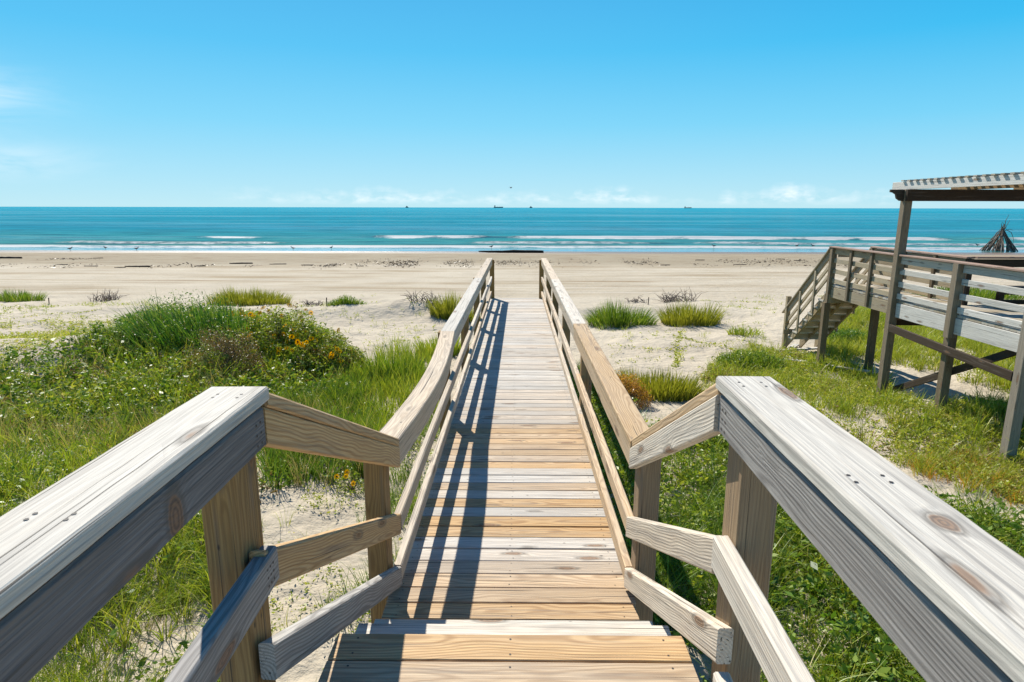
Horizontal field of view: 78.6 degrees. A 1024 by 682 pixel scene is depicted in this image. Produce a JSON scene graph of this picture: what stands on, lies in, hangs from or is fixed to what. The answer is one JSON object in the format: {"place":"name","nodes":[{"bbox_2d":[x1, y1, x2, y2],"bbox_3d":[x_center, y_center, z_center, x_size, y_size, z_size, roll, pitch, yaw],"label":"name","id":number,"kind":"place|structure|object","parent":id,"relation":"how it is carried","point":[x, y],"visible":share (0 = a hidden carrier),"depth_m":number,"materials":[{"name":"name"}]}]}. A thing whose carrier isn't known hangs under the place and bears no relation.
{"place":"outdoors","nodes":[
{"label":"outdoors","id":0,"kind":"place"},
{"bbox_2d":[0,472,281,681],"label":"foreground grass","id":1,"kind":"structure","parent":0,"point":[181,552],"depth_m":5.56,"materials":[{"name":"green plant"}]},
{"bbox_2d":[0,364,396,530],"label":"grass","id":2,"kind":"structure","parent":0,"point":[112,434],"depth_m":8.99,"materials":[{"name":"green plant"}]},
{"bbox_2d":[0,250,1023,681],"bbox_3d":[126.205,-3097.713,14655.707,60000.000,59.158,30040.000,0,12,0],"label":"sand","id":3,"kind":"structure","parent":0,"point":[382,292],"depth_m":25.20,"materials":[{"name":"beige sand"}]},
{"bbox_2d":[0,286,48,302],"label":"grass clump","id":4,"kind":"object","parent":3,"relation":"on","point":[25,296],"visible":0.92,"depth_m":26.67,"materials":[{"name":"green plant"}]},
{"bbox_2d":[0,316,113,367],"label":"dune moss","id":5,"kind":"object","parent":3,"relation":"on","point":[44,336],"visible":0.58,"depth_m":17.95,"materials":[{"name":"green plant"}]},
{"bbox_2d":[90,290,125,301],"bbox_3d":[-17.741,-1.998,27.233,1.770,0.603,1.015,0,12,0],"label":"dead brush","id":6,"kind":"object","parent":3,"relation":"on","point":[104,298],"visible":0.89,"depth_m":27.29,"materials":[{"name":"grey plant"}]},
{"bbox_2d":[73,320,168,358],"bbox_3d":[-8.923,-0.055,14.354,2.482,0.768,1.568,0,12,0],"label":"leafy bush","id":7,"kind":"object","parent":3,"relation":"on","point":[109,333],"visible":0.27,"depth_m":14.27,"materials":[{"name":"green plant"}]},
{"bbox_2d":[102,289,263,358],"bbox_3d":[-7.767,-0.493,14.444,3.958,1.613,2.695,0,12,0],"label":"tall grass clump","id":8,"kind":"object","parent":3,"relation":"on","point":[196,314],"visible":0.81,"depth_m":14.35,"materials":[{"name":"green plant"}]},
{"bbox_2d":[0,299,370,433],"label":"bush","id":9,"kind":"object","parent":3,"relation":"on","point":[133,375],"visible":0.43,"depth_m":12.45,"materials":[{"name":"green plant"}]},
{"bbox_2d":[181,321,268,384],"bbox_3d":[-5.864,0.231,12.938,1.750,1.374,1.452,0,12,0],"label":"brown shrub","id":10,"kind":"object","parent":3,"relation":"on","point":[231,349],"visible":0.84,"depth_m":12.84,"materials":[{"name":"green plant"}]},
{"bbox_2d":[229,262,252,263],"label":"driftwood log","id":11,"kind":"object","parent":3,"relation":"on","point":[242,263],"visible":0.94,"depth_m":47.09,"materials":[{"name":"grey wood"}]},
{"bbox_2d":[203,286,292,305],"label":"grass clump","id":12,"kind":"object","parent":3,"relation":"on","point":[259,298],"visible":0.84,"depth_m":25.87,"materials":[{"name":"green plant"}]},
{"bbox_2d":[229,306,277,332],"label":"flowering bush","id":13,"kind":"object","parent":3,"relation":"on","point":[245,314],"visible":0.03,"depth_m":15.66,"materials":[{"name":"green plant"}]},
{"bbox_2d":[227,303,324,363],"bbox_3d":[-5.361,-0.228,14.472,2.295,1.393,2.200,0,12,0],"label":"flowering bush","id":14,"kind":"object","parent":3,"relation":"on","point":[276,319],"visible":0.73,"depth_m":14.32,"materials":[{"name":"green plant"}]},
{"bbox_2d":[264,316,358,377],"bbox_3d":[-4.472,0.077,14.231,2.129,1.283,1.988,0,12,0],"label":"flowering bush","id":15,"kind":"object","parent":3,"relation":"on","point":[314,339],"visible":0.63,"depth_m":14.02,"materials":[{"name":"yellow plant"}]},
{"bbox_2d":[301,300,324,306],"bbox_3d":[-8.149,-1.522,25.445,1.078,0.275,0.881,0,12,0],"label":"dead brush","id":16,"kind":"object","parent":3,"relation":"on","point":[307,303],"visible":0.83,"depth_m":25.49,"materials":[{"name":"grey plant"}]},
{"bbox_2d":[262,473,370,680],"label":"creeping vine","id":17,"kind":"object","parent":3,"relation":"on","point":[327,574],"visible":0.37,"depth_m":6.25,"materials":[{"name":"green plant"}]},
{"bbox_2d":[303,336,371,378],"bbox_3d":[-3.863,0.350,14.067,1.622,0.918,1.484,0,12,0],"label":"flowering bush","id":18,"kind":"object","parent":3,"relation":"on","point":[358,354],"visible":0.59,"depth_m":13.94,"materials":[{"name":"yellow plant"}]},
{"bbox_2d":[313,398,369,427],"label":"tall grass clump","id":19,"kind":"object","parent":3,"relation":"on","point":[344,417],"visible":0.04,"depth_m":9.42,"materials":[{"name":"green plant"}]},
{"bbox_2d":[250,332,439,624],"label":"tall grass","id":20,"kind":"structure","parent":3,"relation":"on","point":[386,389],"depth_m":11.18,"materials":[{"name":"green plant"}]},
{"bbox_2d":[325,294,367,305],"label":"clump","id":21,"kind":"object","parent":3,"relation":"on","point":[339,301],"visible":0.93,"depth_m":22.48,"materials":[{"name":"green plant"}]},
{"bbox_2d":[334,469,364,493],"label":"flower plant","id":22,"kind":"object","parent":3,"relation":"on","point":[352,484],"visible":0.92,"depth_m":8.03,"materials":[{"name":"yellow plant"}]},
{"bbox_2d":[351,344,428,384],"bbox_3d":[-2.573,0.504,13.592,1.871,0.962,1.165,0,12,0],"label":"grass clump","id":23,"kind":"object","parent":3,"relation":"on","point":[394,365],"visible":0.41,"depth_m":13.46,"materials":[{"name":"green plant"}]},
{"bbox_2d":[0,257,841,268],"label":"seaweed","id":24,"kind":"object","parent":3,"relation":"on","point":[398,264],"visible":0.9,"depth_m":47.27,"materials":[{"name":"brown plant"}]},
{"bbox_2d":[402,290,440,305],"bbox_3d":[-3.229,-1.551,22.590,1.662,0.644,0.979,0,12,0],"label":"dead brush","id":25,"kind":"object","parent":3,"relation":"on","point":[421,300],"visible":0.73,"depth_m":22.48,"materials":[{"name":"grey plant"}]},
{"bbox_2d":[410,333,470,357],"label":"grass clump","id":26,"kind":"object","parent":3,"relation":"on","point":[457,347],"visible":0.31,"depth_m":15.92,"materials":[{"name":"green plant"}]},
{"bbox_2d":[417,290,480,322],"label":"grass clump","id":27,"kind":"object","parent":3,"relation":"on","point":[445,310],"visible":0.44,"depth_m":21.58,"materials":[{"name":"green plant"}]},
{"bbox_2d":[0,293,1018,371],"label":"sprouts","id":28,"kind":"object","parent":3,"relation":"on","point":[626,327],"visible":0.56,"depth_m":19.56,"materials":[{"name":"plant"}]},
{"bbox_2d":[479,250,543,252],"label":"driftwood log","id":29,"kind":"object","parent":3,"relation":"on","point":[519,251],"visible":0.93,"depth_m":61.51,"materials":[{"name":"wood"}]},
{"bbox_2d":[0,258,1023,681],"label":"boardwalk","id":30,"kind":"structure","parent":3,"relation":"on","point":[514,562],"depth_m":2.01,"materials":[{"name":"brown wood"}]},
{"bbox_2d":[580,296,664,329],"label":"grass clump","id":31,"kind":"object","parent":3,"relation":"on","point":[609,317],"visible":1,"depth_m":20.62,"materials":[{"name":"green plant"}]},
{"bbox_2d":[596,367,653,409],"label":"rust shrub","id":32,"kind":"object","parent":3,"relation":"on","point":[636,390],"visible":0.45,"depth_m":11.81,"materials":[{"name":"orange plant"}]},
{"bbox_2d":[625,294,647,302],"bbox_3d":[5.329,-1.805,27.059,1.015,0.334,0.944,0,12,0],"label":"dead brush","id":33,"kind":"object","parent":3,"relation":"on","point":[636,300],"visible":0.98,"depth_m":27.04,"materials":[{"name":"grey plant"}]},
{"bbox_2d":[616,364,710,402],"bbox_3d":[2.955,0.800,12.744,2.239,0.802,1.687,0,12,0],"label":"grass clump","id":34,"kind":"object","parent":3,"relation":"on","point":[662,388],"visible":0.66,"depth_m":12.50,"materials":[{"name":"green plant"}]},
{"bbox_2d":[657,287,704,302],"bbox_3d":[7.190,-2.025,27.283,2.272,0.705,1.311,-3,13,-16],"label":"dead brush","id":35,"kind":"object","parent":3,"relation":"on","point":[670,298],"visible":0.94,"depth_m":27.28,"materials":[{"name":"grey plant"}]},
{"bbox_2d":[653,296,727,326],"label":"grass clump","id":36,"kind":"object","parent":3,"relation":"on","point":[691,315],"visible":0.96,"depth_m":20.91,"materials":[{"name":"green plant"}]},
{"bbox_2d":[569,358,813,653],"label":"weeds","id":37,"kind":"object","parent":3,"relation":"on","point":[700,515],"visible":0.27,"depth_m":7.57,"materials":[{"name":"green plant"}]},
{"bbox_2d":[724,324,764,336],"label":"grass clump","id":38,"kind":"object","parent":3,"relation":"on","point":[736,332],"visible":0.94,"depth_m":18.48,"materials":[{"name":"green plant"}]},
{"bbox_2d":[715,347,787,371],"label":"leafy bush","id":39,"kind":"object","parent":3,"relation":"on","point":[760,355],"visible":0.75,"depth_m":14.48,"materials":[{"name":"green plant"}]},
{"bbox_2d":[787,347,816,350],"bbox_3d":[7.698,0.219,16.694,1.301,0.060,0.140,-2,12,-11],"label":"scrap plank","id":40,"kind":"object","parent":3,"relation":"on","point":[810,348],"visible":0.42,"depth_m":16.68,"materials":[{"name":"grey wood"}]},
{"bbox_2d":[788,358,869,372],"bbox_3d":[7.456,0.571,14.876,1.900,0.060,0.140,11,16,42],"label":"scrap plank","id":41,"kind":"object","parent":3,"relation":"on","point":[866,371],"visible":0.23,"depth_m":14.57,"materials":[{"name":"wood"}]},
{"bbox_2d":[827,328,867,343],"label":"leafy bush","id":42,"kind":"object","parent":3,"relation":"on","point":[842,334],"visible":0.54,"depth_m":17.71,"materials":[{"name":"green plant"}]},
{"bbox_2d":[690,472,1023,681],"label":"foreground weeds","id":43,"kind":"object","parent":3,"relation":"on","point":[877,640],"visible":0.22,"depth_m":5.59,"materials":[{"name":"green plant"}]},
{"bbox_2d":[695,332,1023,507],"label":"ground cover","id":44,"kind":"object","parent":3,"relation":"on","point":[844,395],"visible":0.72,"depth_m":10.46,"materials":[{"name":"green plant"}]},
{"bbox_2d":[781,172,1023,462],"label":"raised deck","id":45,"kind":"structure","parent":3,"relation":"on","point":[952,318],"depth_m":11.48,"materials":[{"name":"grey wood"}]},
{"bbox_2d":[904,283,1023,299],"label":"grass clump","id":46,"kind":"object","parent":3,"relation":"on","point":[985,293],"visible":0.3,"depth_m":28.29,"materials":[{"name":"green plant"}]},
{"bbox_2d":[980,215,1017,251],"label":"driftwood tepee","id":47,"kind":"object","parent":3,"relation":"on","point":[1010,246],"visible":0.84,"depth_m":66.06,"materials":[{"name":"grey wood"}]},
{"bbox_2d":[0,207,1023,252],"bbox_3d":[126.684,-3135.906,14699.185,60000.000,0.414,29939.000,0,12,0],"label":"sea","id":48,"kind":"structure","parent":0,"point":[463,229],"depth_m":130.94,"materials":[{"name":"teal liquid"}]},
{"bbox_2d":[0,0,1023,208],"label":"sky","id":49,"kind":"structure","parent":0,"point":[104,103],"materials":[{"name":"blue"}]},
{"bbox_2d":[816,306,1015,392],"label":"grass","id":50,"kind":"structure","parent":0,"point":[903,346],"depth_m":16.02,"materials":[{"name":"green plant"}]},
{"bbox_2d":[994,286,1023,307],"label":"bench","id":51,"kind":"object","parent":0,"point":[999,296],"visible":0.38,"depth_m":11.09,"materials":[{"name":"grey wood"}]}
]}

